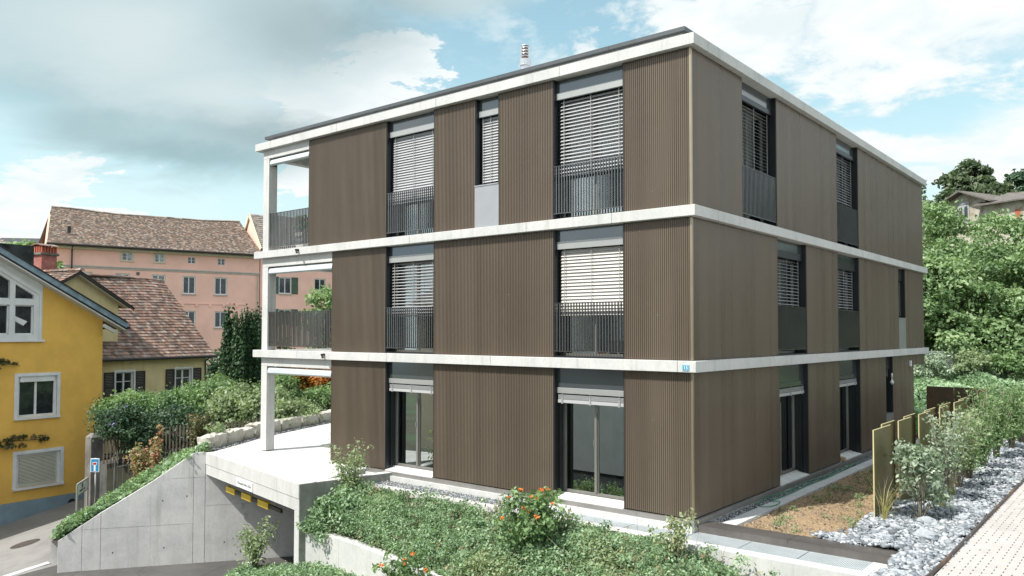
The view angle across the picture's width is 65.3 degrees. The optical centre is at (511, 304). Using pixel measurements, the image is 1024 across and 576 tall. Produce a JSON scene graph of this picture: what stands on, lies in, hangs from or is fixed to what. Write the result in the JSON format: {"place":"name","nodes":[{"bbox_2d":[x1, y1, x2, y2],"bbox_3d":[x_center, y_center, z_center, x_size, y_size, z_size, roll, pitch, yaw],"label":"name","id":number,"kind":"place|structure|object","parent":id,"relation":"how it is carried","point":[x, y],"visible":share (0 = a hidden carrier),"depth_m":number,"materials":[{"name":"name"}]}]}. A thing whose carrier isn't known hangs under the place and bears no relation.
{"place":"outdoors","nodes":[
{"label":"outdoors","id":0,"kind":"place"},
{"bbox_2d":[0,498,83,575],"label":"street","id":1,"kind":"structure","parent":0,"point":[41,525],"depth_m":27.58,"materials":[{"name":"grey asphalt"}]},
{"bbox_2d":[84,433,102,508],"bbox_3d":[-14.854,6.525,28.405,0.480,3.940,0.460,-2,-3,39],"label":"gate post","id":2,"kind":"object","parent":1,"relation":"on","point":[94,449],"visible":0.49,"depth_m":28.24,"materials":[{"name":"concrete"}]},
{"bbox_2d":[51,449,216,542],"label":"bank","id":3,"kind":"structure","parent":0,"point":[55,541],"depth_m":23.68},
{"bbox_2d":[49,441,214,540],"bbox_3d":[-11.454,5.567,24.931,5.248,3.037,4.189,1,-2,-15],"label":"bank cover","id":4,"kind":"object","parent":3,"relation":"on","point":[168,464],"visible":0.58,"depth_m":23.39,"materials":[{"name":"green plant"}]},
{"bbox_2d":[183,409,213,445],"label":"grey weed","id":5,"kind":"object","parent":4,"relation":"on","point":[197,429],"visible":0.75,"depth_m":25.34,"materials":[{"name":"green plant"}]},
{"bbox_2d":[122,442,162,480],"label":"red leaved shrub","id":6,"kind":"object","parent":3,"relation":"on","point":[137,461],"visible":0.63,"depth_m":25.57,"materials":[{"name":"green plant"}]},
{"bbox_2d":[145,424,164,468],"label":"red leaved shrub","id":7,"kind":"object","parent":3,"relation":"on","point":[154,451],"visible":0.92,"depth_m":25.45,"materials":[{"name":"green plant"}]},
{"bbox_2d":[197,432,227,451],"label":"stone block","id":8,"kind":"structure","parent":3,"relation":"on","point":[219,439],"depth_m":24.21,"materials":[{"name":"beige stone"}]},
{"bbox_2d":[18,556,293,575],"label":"driveway","id":9,"kind":"structure","parent":0,"point":[219,568],"depth_m":22.58,"materials":[{"name":"grey asphalt"}]},
{"bbox_2d":[57,451,243,572],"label":"ramp wall","id":10,"kind":"structure","parent":9,"relation":"on","point":[159,520],"depth_m":23.04,"materials":[{"name":"concrete"}]},
{"bbox_2d":[305,532,440,575],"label":"bed wall","id":11,"kind":"structure","parent":9,"relation":"on","point":[355,556],"depth_m":17.76,"materials":[{"name":"white concrete"}]},
{"bbox_2d":[106,411,327,494],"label":"garden soil","id":12,"kind":"structure","parent":0,"point":[123,472],"depth_m":28.00,"materials":[{"name":"brown soil"}]},
{"bbox_2d":[82,387,157,446],"bbox_3d":[-15.219,4.497,31.997,3.651,2.671,3.302,0,-2,-1],"label":"hedge bush","id":13,"kind":"object","parent":12,"relation":"on","point":[109,402],"visible":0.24,"depth_m":31.49,"materials":[{"name":"green plant"}]},
{"bbox_2d":[30,243,216,453],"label":"ochre cottage","id":14,"kind":"structure","parent":12,"relation":"on","point":[160,344],"depth_m":39.61,"materials":[{"name":"tile"}]},
{"bbox_2d":[114,369,135,396],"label":"window","id":15,"kind":"structure","parent":14,"relation":"in","point":[124,379],"depth_m":37.29,"materials":[{"name":"white paint"}]},
{"bbox_2d":[174,366,192,387],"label":"window","id":16,"kind":"structure","parent":14,"relation":"in","point":[182,374],"depth_m":40.41,"materials":[{"name":"white paint"}]},
{"bbox_2d":[88,400,158,464],"bbox_3d":[-13.481,4.426,27.806,2.670,2.323,2.204,-2,-3,39],"label":"butterfly bush","id":17,"kind":"object","parent":12,"relation":"on","point":[126,425],"visible":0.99,"depth_m":27.39,"materials":[{"name":"green plant"}]},
{"bbox_2d":[96,449,220,501],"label":"old garden wall","id":18,"kind":"structure","parent":12,"relation":"on","point":[102,482],"depth_m":28.25,"materials":[{"name":"concrete"}]},
{"bbox_2d":[136,399,214,450],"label":"hedge bush","id":19,"kind":"object","parent":12,"relation":"on","point":[167,417],"visible":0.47,"depth_m":28.84,"materials":[{"name":"green plant"}]},
{"bbox_2d":[135,383,216,425],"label":"hedge bush","id":20,"kind":"object","parent":12,"relation":"on","point":[168,396],"visible":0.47,"depth_m":31.26,"materials":[{"name":"green plant"}]},
{"bbox_2d":[103,418,260,463],"bbox_3d":[-11.549,4.755,27.984,5.518,1.618,0.065,0,-2,0],"label":"picket fence","id":21,"kind":"object","parent":12,"relation":"on","point":[172,449],"visible":0.45,"depth_m":27.96,"materials":[{"name":"brown wood"}]},
{"bbox_2d":[175,367,245,426],"bbox_3d":[-12.241,4.204,32.682,3.194,3.303,3.551,2,-3,-38],"label":"hedge bush","id":22,"kind":"object","parent":12,"relation":"on","point":[204,388],"visible":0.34,"depth_m":32.25,"materials":[{"name":"green plant"}]},
{"bbox_2d":[218,302,261,426],"bbox_3d":[-11.409,2.570,33.939,2.220,5.437,2.148,-2,-3,39],"label":"yew tree","id":23,"kind":"object","parent":12,"relation":"on","point":[241,342],"visible":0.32,"depth_m":33.36,"materials":[{"name":"green plant"}]},
{"bbox_2d":[201,379,309,426],"bbox_3d":[-9.722,3.863,29.967,4.418,2.202,3.524,-2,-3,39],"label":"willow bush","id":24,"kind":"object","parent":12,"relation":"on","point":[233,403],"visible":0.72,"depth_m":29.62,"materials":[{"name":"green plant"}]},
{"bbox_2d":[252,374,311,402],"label":"laurel bush","id":25,"kind":"object","parent":12,"relation":"on","point":[285,381],"visible":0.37,"depth_m":32.50,"materials":[{"name":"green plant"}]},
{"bbox_2d":[286,394,325,427],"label":"willow bush","id":26,"kind":"object","parent":12,"relation":"on","point":[306,409],"visible":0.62,"depth_m":30.79,"materials":[{"name":"green plant"}]},
{"bbox_2d":[283,348,330,390],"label":"autumn bush","id":27,"kind":"object","parent":12,"relation":"on","point":[310,381],"visible":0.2,"depth_m":34.66,"materials":[{"name":"orange plant"}]},
{"bbox_2d":[292,381,330,411],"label":"laurel bush","id":28,"kind":"object","parent":12,"relation":"on","point":[319,395],"visible":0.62,"depth_m":33.19,"materials":[{"name":"green plant"}]},
{"bbox_2d":[298,283,331,348],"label":"garden tree","id":29,"kind":"object","parent":12,"relation":"on","point":[325,296],"visible":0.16,"depth_m":40.50,"materials":[{"name":"green plant"}]},
{"bbox_2d":[375,480,521,508],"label":"gravel","id":30,"kind":"structure","parent":0,"point":[449,493],"depth_m":18.63,"materials":[{"name":"grey gravel"}]},
{"bbox_2d":[0,0,1023,237],"label":"sky","id":31,"kind":"structure","parent":0,"point":[134,107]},
{"bbox_2d":[320,488,740,575],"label":"planted bed","id":32,"kind":"object","parent":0,"point":[351,535],"visible":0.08,"depth_m":16.05,"materials":[{"name":"green plant"}]},
{"bbox_2d":[294,503,334,545],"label":"bushy shrub","id":33,"kind":"object","parent":32,"relation":"on","point":[315,525],"visible":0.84,"depth_m":18.48,"materials":[{"name":"green plant"}]},
{"bbox_2d":[310,477,386,529],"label":"bushy shrub","id":34,"kind":"object","parent":32,"relation":"on","point":[352,499],"visible":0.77,"depth_m":18.49,"materials":[{"name":"green plant"}]},
{"bbox_2d":[325,438,373,493],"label":"terrace shrub","id":35,"kind":"object","parent":32,"relation":"on","point":[350,478],"visible":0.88,"depth_m":19.25,"materials":[{"name":"green plant"}]},
{"bbox_2d":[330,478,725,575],"bbox_3d":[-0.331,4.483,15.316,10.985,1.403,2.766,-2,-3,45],"label":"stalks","id":36,"kind":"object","parent":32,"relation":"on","point":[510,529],"visible":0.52,"depth_m":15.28,"materials":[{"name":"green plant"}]},
{"bbox_2d":[491,486,566,567],"bbox_3d":[0.316,4.073,14.722,1.373,1.516,1.590,-2,-3,39],"label":"berry shrub","id":37,"kind":"object","parent":32,"relation":"on","point":[535,522],"visible":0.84,"depth_m":14.57,"materials":[{"name":"green plant"}]},
{"bbox_2d":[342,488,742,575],"bbox_3d":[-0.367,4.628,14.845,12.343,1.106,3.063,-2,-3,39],"label":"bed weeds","id":38,"kind":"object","parent":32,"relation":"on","point":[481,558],"visible":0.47,"depth_m":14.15,"materials":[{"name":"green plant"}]},
{"bbox_2d":[327,483,760,575],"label":"dry leaves","id":39,"kind":"object","parent":32,"relation":"on","point":[702,555],"visible":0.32,"depth_m":15.57,"materials":[{"name":"plant"}]},
{"bbox_2d":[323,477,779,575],"bbox_3d":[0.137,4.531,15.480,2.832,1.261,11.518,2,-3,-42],"label":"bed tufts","id":40,"kind":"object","parent":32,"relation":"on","point":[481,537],"visible":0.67,"depth_m":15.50,"materials":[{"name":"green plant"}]},
{"bbox_2d":[648,508,698,562],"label":"shrub","id":41,"kind":"object","parent":32,"relation":"on","point":[677,540],"visible":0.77,"depth_m":13.62,"materials":[{"name":"green plant"}]},
{"bbox_2d":[105,218,981,459],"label":"ground","id":42,"kind":"structure","parent":0,"point":[922,237],"depth_m":88.19,"materials":[{"name":"green plant"}]},
{"bbox_2d":[0,243,130,525],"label":"yellow house","id":43,"kind":"structure","parent":42,"relation":"on","point":[51,335],"depth_m":32.32,"materials":[{"name":"paint"}]},
{"bbox_2d":[0,434,49,449],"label":"creeper","id":44,"kind":"object","parent":43,"relation":"attached to","point":[15,438],"visible":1,"depth_m":31.43,"materials":[{"name":"green plant"}]},
{"bbox_2d":[14,372,60,420],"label":"window","id":45,"kind":"structure","parent":43,"relation":"in","point":[38,399],"depth_m":32.17,"materials":[{"name":"white paint"}]},
{"bbox_2d":[12,446,63,491],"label":"window","id":46,"kind":"structure","parent":43,"relation":"in","point":[37,467],"depth_m":32.13,"materials":[{"name":"white paint"}]},
{"bbox_2d":[39,206,260,380],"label":"pink house","id":47,"kind":"structure","parent":42,"relation":"on","point":[207,271],"depth_m":72.50,"materials":[{"name":"paint"}]},
{"bbox_2d":[182,276,196,294],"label":"window","id":48,"kind":"structure","parent":47,"relation":"in","point":[189,282],"depth_m":72.29,"materials":[{"name":"white paint"}]},
{"bbox_2d":[206,343,222,381],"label":"background bush","id":49,"kind":"object","parent":42,"relation":"on","point":[212,367],"visible":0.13,"depth_m":56.59,"materials":[{"name":"green plant"}]},
{"bbox_2d":[244,214,331,366],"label":"pink gable house","id":50,"kind":"structure","parent":42,"relation":"on","point":[292,290],"depth_m":77.90,"materials":[{"name":"paint"}]},
{"bbox_2d":[204,451,391,566],"bbox_3d":[-3.606,6.106,23.946,9.012,3.500,6.675,2,-3,-39],"label":"garage entrance","id":51,"kind":"object","parent":42,"relation":"on","point":[293,497],"visible":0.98,"depth_m":23.44,"materials":[{"name":"white concrete"}]},
{"bbox_2d":[226,486,282,512],"bbox_3d":[-7.012,5.110,21.612,0.082,0.440,3.800,2,-3,-39],"label":"clearance bar","id":52,"kind":"object","parent":51,"relation":"hanging from","point":[251,498],"visible":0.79,"depth_m":21.56,"materials":[{"name":"metal"}]},
{"bbox_2d":[214,423,365,482],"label":"terrace","id":53,"kind":"structure","parent":51,"relation":"on","point":[304,454],"depth_m":23.31,"materials":[{"name":"grey concrete"}]},
{"bbox_2d":[253,26,928,533],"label":"apartment building","id":54,"kind":"structure","parent":42,"relation":"on","point":[653,280],"depth_m":18.24,"materials":[{"name":"brown wood"}]},
{"bbox_2d":[385,243,433,353],"bbox_3d":[-2.450,-0.147,20.189,1.768,2.736,0.416,-2,-3,39],"label":"window","id":55,"kind":"structure","parent":54,"relation":"in","point":[409,305],"depth_m":20.30,"materials":[{"name":"silver metal"}]},
{"bbox_2d":[386,112,433,237],"bbox_3d":[-2.449,-3.254,20.300,1.758,3.053,0.416,-2,-3,39],"label":"window","id":56,"kind":"structure","parent":54,"relation":"in","point":[410,141],"depth_m":20.30,"materials":[{"name":"silver metal"}]},
{"bbox_2d":[385,362,435,477],"bbox_3d":[-2.439,2.831,20.081,1.758,2.782,0.465,-2,-3,39],"label":"window","id":57,"kind":"structure","parent":54,"relation":"in","point":[409,387],"depth_m":20.30,"materials":[{"name":"clear glass"}]},
{"bbox_2d":[474,94,498,227],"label":"window","id":58,"kind":"structure","parent":54,"relation":"in","point":[486,186],"depth_m":18.65,"materials":[{"name":"silver metal"}]},
{"bbox_2d":[553,63,623,218],"bbox_3d":[1.706,-3.365,16.908,1.788,3.053,0.416,-2,-3,39],"label":"window","id":59,"kind":"structure","parent":54,"relation":"in","point":[588,109],"depth_m":16.95,"materials":[{"name":"silver metal"}]},
{"bbox_2d":[553,223,624,358],"bbox_3d":[1.703,-0.259,16.799,1.773,2.736,0.416,-2,-3,39],"label":"window","id":60,"kind":"structure","parent":54,"relation":"in","point":[589,262],"depth_m":16.80,"materials":[{"name":"silver metal"}]},
{"bbox_2d":[554,368,627,508],"bbox_3d":[1.705,2.719,16.699,1.778,2.782,0.465,-2,-3,39],"label":"window","id":61,"kind":"structure","parent":54,"relation":"in","point":[589,404],"depth_m":16.79,"materials":[{"name":"clear glass"}]},
{"bbox_2d":[742,82,776,225],"bbox_3d":[5.373,-3.323,17.970,0.416,3.053,1.958,-2,-3,39],"label":"window","id":62,"kind":"structure","parent":54,"relation":"in","point":[758,110],"depth_m":18.23,"materials":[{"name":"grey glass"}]},
{"bbox_2d":[777,239,806,355],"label":"window","id":63,"kind":"structure","parent":54,"relation":"in","point":[791,257],"depth_m":19.61,"materials":[{"name":"grey glass"}]},
{"bbox_2d":[779,363,809,485],"bbox_3d":[6.606,2.816,19.288,0.465,2.782,1.938,-2,-3,39],"label":"window","id":64,"kind":"structure","parent":54,"relation":"in","point":[793,379],"depth_m":19.85,"materials":[{"name":"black glass"}]},
{"bbox_2d":[836,138,857,248],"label":"window","id":65,"kind":"structure","parent":54,"relation":"in","point":[846,155],"depth_m":23.23,"materials":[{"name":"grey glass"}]},
{"bbox_2d":[838,254,859,351],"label":"window","id":66,"kind":"structure","parent":54,"relation":"in","point":[848,271],"depth_m":23.09,"materials":[{"name":"grey glass"}]},
{"bbox_2d":[839,359,861,461],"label":"window","id":67,"kind":"structure","parent":54,"relation":"in","point":[849,370],"depth_m":23.31,"materials":[{"name":"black glass"}]},
{"bbox_2d":[886,356,893,421],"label":"window","id":68,"kind":"structure","parent":54,"relation":"in","point":[889,387],"depth_m":26.13,"materials":[{"name":"black glass"}]},
{"bbox_2d":[898,269,905,348],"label":"window","id":69,"kind":"structure","parent":54,"relation":"in","point":[901,273],"depth_m":27.55,"materials":[{"name":"grey glass"}]},
{"bbox_2d":[365,483,887,575],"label":"walkway","id":70,"kind":"structure","parent":42,"relation":"on","point":[783,561],"depth_m":13.55,"materials":[{"name":"white concrete"}]},
{"bbox_2d":[698,521,898,563],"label":"garden edge wall","id":71,"kind":"structure","parent":42,"relation":"on","point":[853,551],"depth_m":13.90,"materials":[{"name":"white concrete"}]},
{"bbox_2d":[723,439,917,525],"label":"edging slabs","id":72,"kind":"structure","parent":42,"relation":"on","point":[747,517],"depth_m":17.89,"materials":[{"name":"concrete"}]},
{"bbox_2d":[741,437,979,538],"bbox_3d":[10.408,4.408,20.937,2.198,0.118,17.100,-2,-3,39],"label":"soil bed","id":73,"kind":"object","parent":42,"relation":"on","point":[808,514],"visible":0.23,"depth_m":16.52,"materials":[{"name":"brown soil"}]},
{"bbox_2d":[772,467,917,533],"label":"seedlings","id":74,"kind":"object","parent":73,"relation":"on","point":[856,495],"visible":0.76,"depth_m":16.83,"materials":[{"name":"green plant"}]},
{"bbox_2d":[914,347,955,378],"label":"bush","id":75,"kind":"object","parent":42,"relation":"on","point":[935,364],"visible":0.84,"depth_m":42.56,"materials":[{"name":"green plant"}]},
{"bbox_2d":[862,455,1022,569],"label":"rubble base","id":76,"kind":"object","parent":42,"relation":"on","point":[893,549],"depth_m":14.48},
{"bbox_2d":[872,425,891,516],"bbox_3d":[7.329,3.405,15.807,0.022,1.965,1.232,-2,-3,39],"label":"steel fin","id":77,"kind":"object","parent":76,"relation":"on","point":[881,451],"visible":0.76,"depth_m":15.73,"materials":[{"name":"brown metal"}]},
{"bbox_2d":[881,420,895,500],"bbox_3d":[7.877,3.438,16.715,0.022,1.965,0.992,-2,-3,39],"label":"steel fin","id":78,"kind":"object","parent":76,"relation":"on","point":[892,424],"visible":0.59,"depth_m":16.95,"materials":[{"name":"brown metal"}]},
{"bbox_2d":[898,417,912,501],"bbox_3d":[8.558,3.462,17.391,0.022,1.965,1.102,-2,-3,39],"label":"steel fin","id":79,"kind":"object","parent":76,"relation":"on","point":[905,429],"visible":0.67,"depth_m":17.34,"materials":[{"name":"brown metal"}]},
{"bbox_2d":[808,439,1023,575],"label":"rubble","id":80,"kind":"object","parent":76,"relation":"on","point":[948,529],"visible":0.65,"depth_m":15.10,"materials":[{"name":"grey stone"}]},
{"bbox_2d":[863,480,907,519],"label":"grass tuft","id":81,"kind":"object","parent":80,"relation":"on","point":[884,513],"visible":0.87,"depth_m":15.13,"materials":[{"name":"plant"}]},
{"bbox_2d":[886,438,956,517],"bbox_3d":[7.970,3.422,15.696,1.565,1.576,1.025,1,-2,-23],"label":"silver shrub","id":82,"kind":"object","parent":80,"relation":"on","point":[912,457],"visible":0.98,"depth_m":15.59,"materials":[{"name":"green plant"}]},
{"bbox_2d":[922,409,972,500],"bbox_3d":[9.481,3.261,17.326,1.003,1.971,1.231,-2,-3,39],"label":"shrub","id":83,"kind":"object","parent":80,"relation":"on","point":[948,452],"visible":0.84,"depth_m":17.21,"materials":[{"name":"green plant"}]},
{"bbox_2d":[930,401,991,486],"bbox_3d":[10.508,3.298,18.753,1.315,2.000,0.948,-2,-3,39],"label":"shrub","id":84,"kind":"object","parent":80,"relation":"on","point":[967,450],"visible":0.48,"depth_m":18.63,"materials":[{"name":"green plant"}]},
{"bbox_2d":[951,408,990,478],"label":"garden shrub","id":85,"kind":"object","parent":80,"relation":"on","point":[969,473],"visible":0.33,"depth_m":19.82,"materials":[{"name":"green plant"}]},
{"bbox_2d":[918,411,930,486],"bbox_3d":[9.708,3.512,18.782,0.022,1.965,1.172,-2,-3,39],"label":"steel fin","id":86,"kind":"object","parent":76,"relation":"on","point":[923,426],"visible":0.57,"depth_m":18.69,"materials":[{"name":"brown metal"}]},
{"bbox_2d":[957,383,1000,465],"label":"garden shrub","id":87,"kind":"object","parent":76,"relation":"on","point":[988,443],"visible":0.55,"depth_m":21.13,"materials":[{"name":"green plant"}]},
{"bbox_2d":[974,380,1019,457],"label":"garden shrub","id":88,"kind":"object","parent":76,"relation":"on","point":[1001,432],"visible":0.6,"depth_m":23.01,"materials":[{"name":"green plant"}]},
{"bbox_2d":[997,384,1023,447],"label":"garden shrub","id":89,"kind":"object","parent":76,"relation":"on","point":[1017,422],"visible":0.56,"depth_m":24.72,"materials":[{"name":"green plant"}]},
{"bbox_2d":[923,247,971,361],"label":"hillside tree","id":90,"kind":"object","parent":42,"relation":"on","point":[930,306],"visible":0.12,"depth_m":45.16,"materials":[{"name":"green plant"}]},
{"bbox_2d":[922,189,986,303],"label":"hillside tree","id":91,"kind":"object","parent":42,"relation":"on","point":[946,214],"visible":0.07,"depth_m":53.21,"materials":[{"name":"green plant"}]},
{"bbox_2d":[913,365,1023,418],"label":"bank ivy","id":92,"kind":"object","parent":42,"relation":"on","point":[968,380],"visible":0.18,"depth_m":41.36,"materials":[{"name":"green plant"}]},
{"bbox_2d":[983,348,1023,378],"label":"bush","id":93,"kind":"object","parent":92,"relation":"on","point":[1001,361],"visible":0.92,"depth_m":42.75,"materials":[{"name":"green plant"}]},
{"bbox_2d":[914,252,1023,371],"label":"hillside tree","id":94,"kind":"object","parent":42,"relation":"on","point":[964,275],"visible":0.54,"depth_m":45.17,"materials":[{"name":"green plant"}]},
{"bbox_2d":[948,346,995,374],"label":"bush","id":95,"kind":"object","parent":42,"relation":"on","point":[972,360],"visible":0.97,"depth_m":42.71,"materials":[{"name":"green plant"}]},
{"bbox_2d":[924,233,1023,370],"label":"hillside tree","id":96,"kind":"object","parent":42,"relation":"on","point":[1014,263],"visible":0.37,"depth_m":45.75,"materials":[{"name":"green plant"}]},
{"bbox_2d":[926,208,1023,305],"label":"hillside tree","id":97,"kind":"object","parent":42,"relation":"on","point":[1006,224],"visible":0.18,"depth_m":52.61,"materials":[{"name":"green plant"}]},
{"bbox_2d":[931,158,1020,202],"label":"villa tree","id":98,"kind":"object","parent":42,"relation":"on","point":[962,176],"visible":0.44,"depth_m":93.46,"materials":[{"name":"green plant"}]},
{"bbox_2d":[937,190,1023,246],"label":"hill villa","id":99,"kind":"object","parent":42,"relation":"on","point":[978,204],"visible":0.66,"depth_m":85.83,"materials":[{"name":"stone"}]},
{"bbox_2d":[1003,169,1023,191],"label":"villa tree","id":100,"kind":"object","parent":42,"relation":"on","point":[1017,178],"visible":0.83,"depth_m":95.14,"materials":[{"name":"green plant"}]},
{"bbox_2d":[713,437,917,522],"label":"gravel","id":101,"kind":"structure","parent":0,"point":[741,511],"depth_m":17.92,"materials":[{"name":"grey gravel"}]},
{"bbox_2d":[935,482,1023,575],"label":"pavement","id":102,"kind":"structure","parent":0,"point":[994,546],"depth_m":13.49,"materials":[{"name":"grey concrete"}]},
{"bbox_2d":[926,478,1023,575],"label":"steel edging","id":103,"kind":"object","parent":102,"relation":"on","point":[940,565],"visible":0.71,"depth_m":14.21,"materials":[{"name":"metal"}]},
{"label":"lower bed","id":104,"kind":"structure","parent":0,"visible":0},
{"bbox_2d":[233,515,279,567],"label":"drive shrub","id":105,"kind":"object","parent":104,"relation":"on","point":[255,547],"visible":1,"depth_m":19.80,"materials":[{"name":"green plant"}]},
{"bbox_2d":[225,560,363,575],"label":"cover","id":106,"kind":"object","parent":104,"relation":"on","point":[290,569],"visible":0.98,"depth_m":18.18,"materials":[{"name":"green plant"}]},
{"bbox_2d":[372,551,435,575],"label":"berry shrub","id":107,"kind":"object","parent":104,"relation":"on","point":[404,569],"visible":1,"depth_m":15.17,"materials":[{"name":"green plant"}]},
{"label":"lawn","id":108,"kind":"structure","parent":0,"visible":0},
{"bbox_2d":[926,386,986,437],"bbox_3d":[15.388,3.843,27.746,1.890,1.940,0.510,-2,-3,39],"label":"steel screen","id":109,"kind":"object","parent":108,"relation":"on","point":[936,395],"visible":0.33,"depth_m":28.13,"materials":[{"name":"brown metal"}]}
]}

